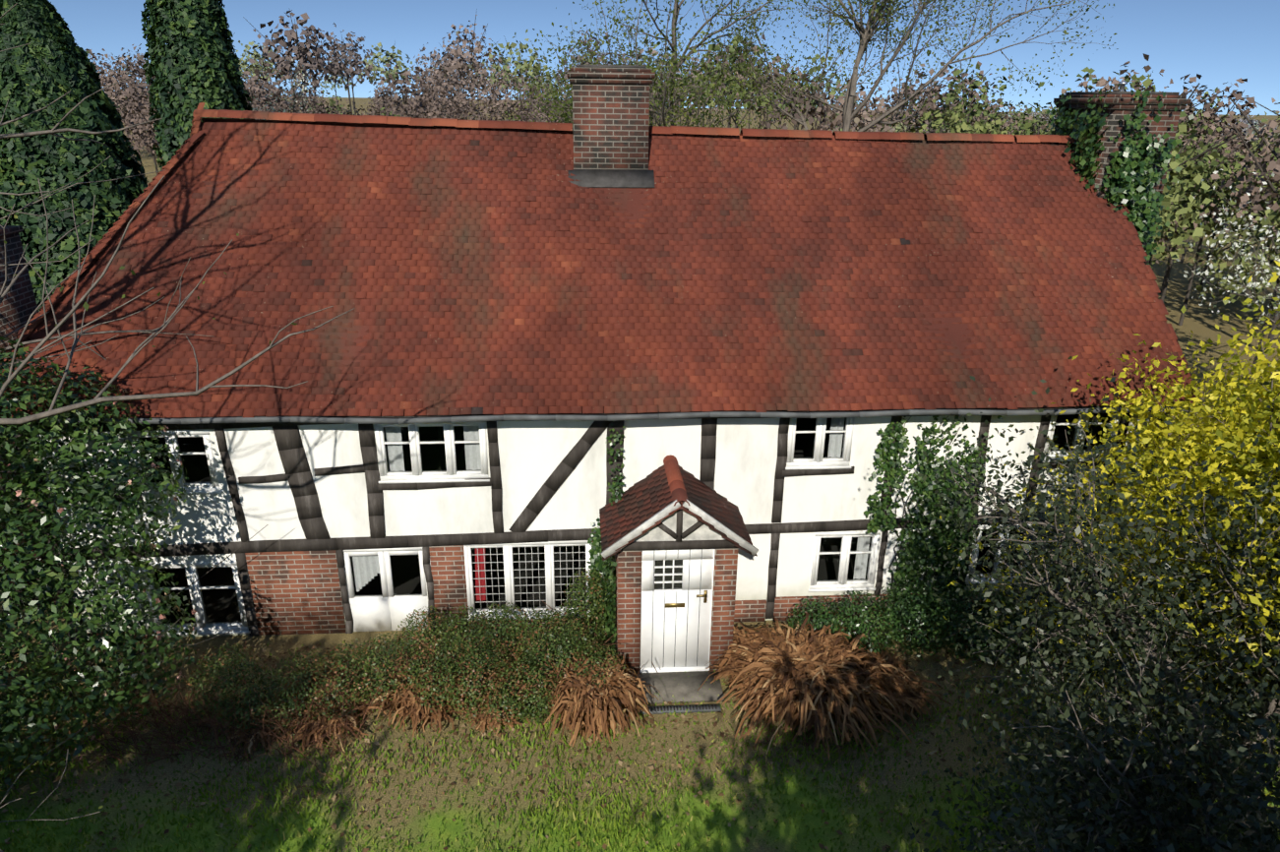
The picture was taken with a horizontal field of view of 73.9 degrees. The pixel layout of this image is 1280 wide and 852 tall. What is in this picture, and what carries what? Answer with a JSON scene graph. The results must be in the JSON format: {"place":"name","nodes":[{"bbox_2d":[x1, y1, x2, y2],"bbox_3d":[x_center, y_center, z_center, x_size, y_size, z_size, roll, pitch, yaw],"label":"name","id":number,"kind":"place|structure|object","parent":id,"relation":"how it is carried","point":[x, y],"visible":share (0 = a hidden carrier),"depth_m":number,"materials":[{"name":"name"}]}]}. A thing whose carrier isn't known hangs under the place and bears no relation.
{"place":"outdoors","nodes":[
{"label":"outdoors","id":0,"kind":"place"},
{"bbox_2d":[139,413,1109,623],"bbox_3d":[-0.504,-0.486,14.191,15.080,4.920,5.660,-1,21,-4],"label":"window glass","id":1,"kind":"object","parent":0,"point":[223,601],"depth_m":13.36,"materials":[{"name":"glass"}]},
{"bbox_2d":[0,96,1279,851],"bbox_3d":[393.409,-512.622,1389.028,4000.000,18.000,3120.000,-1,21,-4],"label":"terrain","id":2,"kind":"structure","parent":0,"point":[1202,321],"depth_m":9.56,"materials":[{"name":"green plant"}]},
{"bbox_2d":[0,748,103,851],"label":"bare branch","id":3,"kind":"object","parent":2,"relation":"on","point":[5,796],"depth_m":6.38,"materials":[{"name":"brown wood"}]},
{"bbox_2d":[0,335,267,796],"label":"camellia","id":4,"kind":"object","parent":2,"relation":"on","point":[108,506],"depth_m":9.55,"materials":[{"name":"green plant"}]},
{"bbox_2d":[0,2,354,497],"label":"bare tree","id":5,"kind":"object","parent":2,"relation":"on","point":[51,411],"depth_m":7.23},
{"bbox_2d":[140,0,253,172],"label":"cypress sprays","id":6,"kind":"object","parent":2,"relation":"on","point":[201,32],"visible":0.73,"depth_m":40.30,"materials":[{"name":"green plant"}]},
{"bbox_2d":[49,658,407,786],"bbox_3d":[-4.734,3.395,9.961,3.860,1.010,2.056,-1,21,-4],"label":"dry stem tangle","id":7,"kind":"object","parent":2,"relation":"on","point":[213,722],"visible":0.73,"depth_m":9.82,"materials":[{"name":"brown plant"}]},
{"bbox_2d":[217,692,295,759],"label":"ornamental grass","id":8,"kind":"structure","parent":2,"relation":"on","point":[257,739],"depth_m":9.95,"materials":[{"name":"plant"}]},
{"bbox_2d":[249,59,317,120],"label":"tree","id":9,"kind":"object","parent":2,"relation":"on","point":[299,80],"depth_m":47.97,"materials":[{"name":"plant"}]},
{"bbox_2d":[284,657,364,715],"bbox_3d":[-4.025,3.267,10.769,1.060,0.303,1.104,-1,21,-4],"label":"shrub","id":10,"kind":"object","parent":2,"relation":"on","point":[328,677],"visible":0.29,"depth_m":10.73,"materials":[{"name":"green plant"}]},
{"bbox_2d":[270,685,386,752],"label":"ornamental grass","id":11,"kind":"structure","parent":2,"relation":"on","point":[328,728],"depth_m":10.08,"materials":[{"name":"plant"}]},
{"bbox_2d":[184,566,628,739],"bbox_3d":[-2.692,2.623,11.163,5.924,1.250,3.022,-1,21,-4],"label":"hedge","id":12,"kind":"object","parent":2,"relation":"on","point":[568,617],"depth_m":10.55,"materials":[{"name":"green plant"}]},
{"bbox_2d":[370,659,455,720],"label":"ornamental grass","id":13,"kind":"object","parent":2,"relation":"on","point":[410,693],"depth_m":10.52,"materials":[{"name":"plant"}]},
{"bbox_2d":[364,661,483,736],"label":"ornamental grass","id":14,"kind":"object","parent":2,"relation":"on","point":[417,711],"depth_m":10.32,"materials":[{"name":"brown plant"}]},
{"bbox_2d":[448,651,534,707],"bbox_3d":[-1.941,3.249,11.001,1.186,0.230,1.232,-1,21,-4],"label":"shrub","id":15,"kind":"object","parent":2,"relation":"on","point":[484,675],"visible":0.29,"depth_m":10.88,"materials":[{"name":"green plant"}]},
{"bbox_2d":[464,685,530,735],"bbox_3d":[-1.765,3.468,10.453,0.792,0.204,0.906,-11,24,-29],"label":"dead bracken","id":16,"kind":"object","parent":2,"relation":"on","point":[484,722],"visible":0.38,"depth_m":10.25,"materials":[{"name":"brown plant"}]},
{"bbox_2d":[13,413,1168,641],"bbox_3d":[-0.320,1.301,11.694,15.147,3.669,0.054,-1,21,-4],"label":"timber frame","id":17,"kind":"object","parent":2,"relation":"on","point":[297,474],"visible":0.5,"depth_m":11.45,"materials":[{"name":"brown wood"}]},
{"bbox_2d":[0,404,1180,426],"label":"eaves soffit","id":18,"kind":"structure","parent":17,"relation":"attached to","point":[102,424],"depth_m":10.78,"materials":[{"name":"wood"}]},
{"bbox_2d":[35,406,1190,424],"bbox_3d":[-0.410,-0.139,10.729,15.530,0.133,0.110,-1,21,-4],"label":"eaves gutter","id":19,"kind":"object","parent":18,"relation":"attached to","point":[498,417],"visible":0.85,"depth_m":10.70,"materials":[{"name":"black metal"}]},
{"bbox_2d":[85,541,1123,641],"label":"brick wall","id":20,"kind":"structure","parent":17,"relation":"attached to","point":[296,592],"depth_m":11.82,"materials":[{"name":"red brick"}]},
{"bbox_2d":[606,420,625,505],"bbox_3d":[-0.323,0.724,11.337,0.262,1.714,0.207,-1,21,-4],"label":"ivy post","id":21,"kind":"object","parent":17,"relation":"attached to","point":[612,489],"visible":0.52,"depth_m":11.32,"materials":[{"name":"green plant"}]},
{"bbox_2d":[863,416,910,533],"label":"ivy wall","id":22,"kind":"structure","parent":17,"relation":"attached to","point":[883,518],"depth_m":11.61,"materials":[{"name":"green plant"}]},
{"bbox_2d":[526,652,660,746],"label":"ornamental grass","id":23,"kind":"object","parent":2,"relation":"on","point":[590,707],"depth_m":10.04,"materials":[{"name":"brown plant"}]},
{"bbox_2d":[35,413,1153,637],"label":"rendered house walls","id":24,"kind":"structure","parent":2,"relation":"on","point":[533,455],"depth_m":11.45,"materials":[{"name":"white paint"}]},
{"bbox_2d":[29,118,1079,415],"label":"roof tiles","id":25,"kind":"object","parent":24,"relation":"attached to","point":[954,336],"depth_m":11.67,"materials":[{"name":"red tile"}]},
{"bbox_2d":[0,130,204,364],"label":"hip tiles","id":26,"kind":"object","parent":25,"relation":"on","point":[109,235],"visible":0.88,"depth_m":11.24,"materials":[{"name":"ceramic"}]},
{"bbox_2d":[189,102,205,136],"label":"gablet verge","id":27,"kind":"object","parent":25,"relation":"on","point":[196,127],"visible":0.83,"depth_m":12.07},
{"bbox_2d":[192,109,292,121],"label":"ridge tiles","id":28,"kind":"object","parent":25,"relation":"on","point":[254,114],"visible":0.96,"depth_m":12.17,"materials":[{"name":"ceramic"}]},
{"bbox_2d":[291,113,387,123],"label":"ridge tiles","id":29,"kind":"object","parent":25,"relation":"on","point":[315,117],"visible":0.98,"depth_m":12.27,"materials":[{"name":"ceramic"}]},
{"bbox_2d":[386,116,479,127],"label":"ridge tiles","id":30,"kind":"object","parent":25,"relation":"on","point":[410,121],"visible":0.9,"depth_m":12.37,"materials":[{"name":"ceramic"}]},
{"bbox_2d":[478,120,572,130],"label":"ridge tiles","id":31,"kind":"object","parent":25,"relation":"on","point":[502,124],"visible":0.98,"depth_m":12.48,"materials":[{"name":"ceramic"}]},
{"bbox_2d":[0,121,1200,418],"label":"roof tiles","id":32,"kind":"object","parent":25,"relation":"on","point":[490,272],"visible":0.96,"depth_m":11.55,"materials":[{"name":"red tile"}]},
{"bbox_2d":[648,125,739,135],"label":"ridge tiles","id":33,"kind":"object","parent":25,"relation":"on","point":[671,130],"visible":0.92,"depth_m":12.66,"materials":[{"name":"ceramic"}]},
{"bbox_2d":[739,127,832,137],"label":"ridge tiles","id":34,"kind":"object","parent":25,"relation":"on","point":[788,133],"visible":1,"depth_m":12.77,"materials":[{"name":"ceramic"}]},
{"bbox_2d":[832,130,923,139],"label":"ridge tiles","id":35,"kind":"object","parent":25,"relation":"on","point":[878,135],"visible":0.94,"depth_m":12.87,"materials":[{"name":"ceramic"}]},
{"bbox_2d":[923,132,1014,141],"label":"ridge tiles","id":36,"kind":"object","parent":25,"relation":"on","point":[965,137],"visible":0.98,"depth_m":12.96,"materials":[{"name":"ceramic"}]},
{"bbox_2d":[1013,134,1075,142],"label":"ridge tiles","id":37,"kind":"object","parent":25,"relation":"on","point":[1040,138],"visible":0.56,"depth_m":13.05,"materials":[{"name":"ceramic"}]},
{"bbox_2d":[586,518,614,620],"bbox_3d":[-0.510,2.021,11.800,0.464,1.604,0.271,-1,21,-4],"label":"climbing ivy","id":38,"kind":"object","parent":24,"relation":"attached to","point":[595,559],"visible":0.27,"depth_m":11.73,"materials":[{"name":"green plant"}]},
{"bbox_2d":[127,414,1120,636],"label":"window frames","id":39,"kind":"structure","parent":24,"relation":"attached to","point":[389,609],"depth_m":11.73,"materials":[{"name":"white wood"}]},
{"bbox_2d":[471,546,586,609],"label":"leaded cames","id":40,"kind":"object","parent":39,"relation":"attached to","point":[519,578],"visible":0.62,"depth_m":11.95,"materials":[{"name":"metal"}]},
{"bbox_2d":[351,417,870,601],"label":"curtains","id":41,"kind":"object","parent":39,"relation":"hanging from","point":[366,574],"depth_m":11.68,"materials":[{"name":"white fabric"}]},
{"bbox_2d":[138,416,1103,623],"bbox_3d":[-0.090,1.258,11.748,13.130,3.058,0.005,-1,21,-4],"label":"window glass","id":42,"kind":"object","parent":39,"relation":"in","point":[519,548],"visible":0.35,"depth_m":11.79,"materials":[{"name":"glass"}]},
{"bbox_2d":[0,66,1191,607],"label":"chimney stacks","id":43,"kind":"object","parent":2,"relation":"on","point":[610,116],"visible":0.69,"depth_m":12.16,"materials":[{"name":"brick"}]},
{"bbox_2d":[568,63,1179,187],"bbox_3d":[3.338,-4.499,12.882,8.830,1.634,1.450,-1,21,-4],"label":"chimney flashing","id":44,"kind":"object","parent":43,"relation":"on","point":[609,178],"visible":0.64,"depth_m":12.29,"materials":[{"name":"grey metal"}]},
{"bbox_2d":[1118,80,1127,91],"bbox_3d":[7.308,-5.149,12.894,0.120,0.170,0.114,-1,21,-4],"label":"chimney cowl","id":45,"kind":"object","parent":44,"relation":"on","point":[1122,84],"visible":0.9,"depth_m":12.87,"materials":[{"name":"metal"}]},
{"bbox_2d":[1046,88,1110,197],"bbox_3d":[6.607,-4.083,13.276,0.453,2.186,1.684,-1,21,-4],"label":"ivy","id":46,"kind":"object","parent":43,"relation":"attached to","point":[1080,132],"visible":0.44,"depth_m":12.77,"materials":[{"name":"green plant"}]},
{"bbox_2d":[1098,89,1194,268],"bbox_3d":[7.342,-2.714,12.776,1.158,4.390,0.535,-1,21,-4],"label":"ivy","id":47,"kind":"object","parent":43,"relation":"attached to","point":[1128,186],"visible":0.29,"depth_m":12.48,"materials":[{"name":"green plant"}]},
{"bbox_2d":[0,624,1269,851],"bbox_3d":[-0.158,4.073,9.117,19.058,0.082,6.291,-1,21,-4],"label":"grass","id":48,"kind":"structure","parent":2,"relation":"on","point":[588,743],"depth_m":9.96,"materials":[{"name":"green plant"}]},
{"bbox_2d":[504,0,815,128],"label":"tree leaves","id":49,"kind":"object","parent":2,"relation":"on","point":[676,86],"depth_m":28.01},
{"bbox_2d":[613,548,738,673],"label":"porch brick piers","id":50,"kind":"structure","parent":2,"relation":"on","point":[628,573],"depth_m":10.86,"materials":[{"name":"red brick"}]},
{"bbox_2d":[596,554,616,653],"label":"ivy","id":51,"kind":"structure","parent":50,"relation":"attached to","point":[610,623],"depth_m":11.19,"materials":[{"name":"green plant"}]},
{"bbox_2d":[599,464,683,560],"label":"porch tiles","id":52,"kind":"object","parent":50,"relation":"on","point":[646,498],"visible":0.75,"depth_m":10.90,"materials":[{"name":"tile"}]},
{"bbox_2d":[639,548,715,672],"bbox_3d":[0.463,2.380,10.963,1.000,1.900,0.115,-1,21,-4],"label":"front door","id":53,"kind":"structure","parent":50,"relation":"attached to","point":[650,594],"depth_m":10.96,"materials":[{"name":"paint"}]},
{"bbox_2d":[651,548,702,668],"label":"door plank grooves","id":54,"kind":"object","parent":53,"relation":"attached to","point":[676,613],"depth_m":10.96,"materials":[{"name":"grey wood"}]},
{"bbox_2d":[665,590,707,608],"bbox_3d":[0.588,2.216,10.863,0.540,0.240,0.060,-1,21,-4],"label":"door furniture","id":55,"kind":"object","parent":53,"relation":"attached to","point":[673,605],"depth_m":10.89,"materials":[{"name":"gold metal"}]},
{"bbox_2d":[600,499,758,559],"bbox_3d":[0.489,1.219,10.361,1.942,0.779,0.190,-1,21,-4],"label":"bargeboard","id":56,"kind":"object","parent":50,"relation":"on","point":[704,531],"visible":0.79,"depth_m":10.40,"materials":[{"name":"white wood"}]},
{"bbox_2d":[620,509,737,550],"bbox_3d":[0.481,1.259,10.493,1.540,0.530,0.130,-1,21,-4],"label":"porch gable timber","id":57,"kind":"object","parent":50,"relation":"on","point":[679,543],"visible":0.62,"depth_m":10.49,"materials":[{"name":"wood"}]},
{"bbox_2d":[678,465,757,556],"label":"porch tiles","id":58,"kind":"object","parent":50,"relation":"attached to","point":[722,510],"visible":0.67,"depth_m":10.99,"materials":[{"name":"tile"}]},
{"bbox_2d":[631,670,724,704],"bbox_3d":[0.473,3.360,10.999,1.140,0.045,0.610,-1,21,-4],"label":"doorstep","id":59,"kind":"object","parent":2,"relation":"on","point":[668,687],"depth_m":10.95,"materials":[{"name":"grey stone"}]},
{"bbox_2d":[640,704,721,714],"bbox_3d":[0.503,3.523,10.586,1.000,0.035,0.100,-1,21,-4],"label":"drain channel","id":60,"kind":"object","parent":2,"relation":"on","point":[689,711],"visible":0.64,"depth_m":10.56,"materials":[{"name":"grey metal"}]},
{"bbox_2d":[642,704,717,711],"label":"drain grate slots","id":61,"kind":"object","parent":60,"relation":"on","point":[683,707],"visible":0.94,"depth_m":10.58,"materials":[{"name":"black metal"}]},
{"bbox_2d":[99,10,1279,395],"bbox_3d":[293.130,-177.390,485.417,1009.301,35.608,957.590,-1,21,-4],"label":"woods limbs","id":62,"kind":"object","parent":2,"relation":"on","point":[1168,269],"visible":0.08,"depth_m":49.14,"materials":[{"name":"brown plant"}]},
{"bbox_2d":[84,9,1279,316],"bbox_3d":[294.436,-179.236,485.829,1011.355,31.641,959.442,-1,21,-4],"label":"background trees","id":63,"kind":"object","parent":62,"relation":"attached to","point":[1194,203],"visible":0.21,"depth_m":71.39,"materials":[{"name":"green plant"}]},
{"bbox_2d":[708,622,795,691],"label":"ornamental grass","id":64,"kind":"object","parent":2,"relation":"on","point":[736,640],"depth_m":11.09,"materials":[{"name":"plant"}]},
{"bbox_2d":[697,612,914,760],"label":"ornamental grass","id":65,"kind":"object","parent":2,"relation":"on","point":[816,680],"depth_m":10.39,"materials":[{"name":"brown plant"}]},
{"bbox_2d":[845,639,865,658],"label":"dead bracken","id":66,"kind":"object","parent":2,"relation":"on","point":[856,647],"depth_m":11.52,"materials":[{"name":"brown plant"}]},
{"bbox_2d":[861,658,919,716],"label":"ornamental grass","id":67,"kind":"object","parent":2,"relation":"on","point":[892,677],"depth_m":10.72,"materials":[{"name":"brown plant"}]},
{"bbox_2d":[855,647,926,697],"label":"ornamental grass","id":68,"kind":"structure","parent":2,"relation":"on","point":[892,660],"depth_m":11.22,"materials":[{"name":"plant"}]},
{"bbox_2d":[869,680,923,722],"bbox_3d":[3.034,3.372,10.815,1.187,0.237,1.082,-1,21,-4],"label":"dead bracken","id":69,"kind":"object","parent":2,"relation":"on","point":[893,710],"visible":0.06,"depth_m":10.52,"materials":[{"name":"plant"}]},
{"bbox_2d":[868,658,950,725],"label":"ornamental grass","id":70,"kind":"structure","parent":2,"relation":"on","point":[915,702],"depth_m":10.59,"materials":[{"name":"plant"}]},
{"bbox_2d":[711,0,1118,131],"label":"bare tree","id":71,"kind":"object","parent":2,"relation":"on","point":[864,34],"depth_m":32.00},
{"bbox_2d":[886,416,987,616],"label":"ivy stems","id":72,"kind":"object","parent":2,"relation":"on","point":[925,521],"visible":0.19,"depth_m":12.01,"materials":[{"name":"plant"}]},
{"bbox_2d":[888,415,1001,623],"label":"ivy wall","id":73,"kind":"structure","parent":2,"relation":"on","point":[911,555],"depth_m":11.92,"materials":[{"name":"green plant"}]},
{"bbox_2d":[778,575,1141,664],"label":"shrubs","id":74,"kind":"object","parent":2,"relation":"on","point":[903,614],"depth_m":11.59,"materials":[{"name":"green plant"}]},
{"bbox_2d":[882,356,1279,851],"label":"shrub","id":75,"kind":"object","parent":2,"relation":"on","point":[1240,704],"depth_m":7.22,"materials":[{"name":"green plant"}]},
{"bbox_2d":[885,662,1279,851],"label":"shrub","id":76,"kind":"object","parent":2,"relation":"on","point":[1273,845],"depth_m":6.32,"materials":[{"name":"green plant"}]},
{"bbox_2d":[939,253,1279,831],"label":"shrub","id":77,"kind":"object","parent":2,"relation":"on","point":[1179,458],"depth_m":8.70,"materials":[{"name":"yellow plant"}]},
{"bbox_2d":[1150,302,1279,472],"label":"yellow tree leaves","id":78,"kind":"object","parent":2,"relation":"on","point":[1231,368],"depth_m":11.20,"materials":[{"name":"yellow plant"}]},
{"bbox_2d":[1175,169,1279,328],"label":"blossom tree","id":79,"kind":"object","parent":2,"relation":"on","point":[1206,273],"depth_m":16.56,"materials":[{"name":"plant"}]},
{"bbox_2d":[48,0,1279,115],"label":"sky","id":80,"kind":"structure","parent":0,"point":[1221,41],"materials":[{"name":"blue"}]},
{"bbox_2d":[654,559,682,589],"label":"window","id":81,"kind":"structure","parent":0,"point":[668,570],"depth_m":10.81,"materials":[{"name":"glass"}]},
{"bbox_2d":[663,454,689,506],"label":"ridge tiles","id":82,"kind":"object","parent":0,"point":[676,484],"depth_m":10.71,"materials":[{"name":"orange ceramic"}]},
{"bbox_3d":[-13.121,-4.808,19.700,0.405,8.740,0.468,-1,21,-4],"label":"cypress trunk","id":83,"kind":"object","parent":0,"visible":0},
{"bbox_2d":[0,0,148,311],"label":"cypress sprays","id":84,"kind":"object","parent":83,"relation":"attached to","point":[50,63],"visible":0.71,"depth_m":18.16,"materials":[{"name":"green plant"}]}
]}

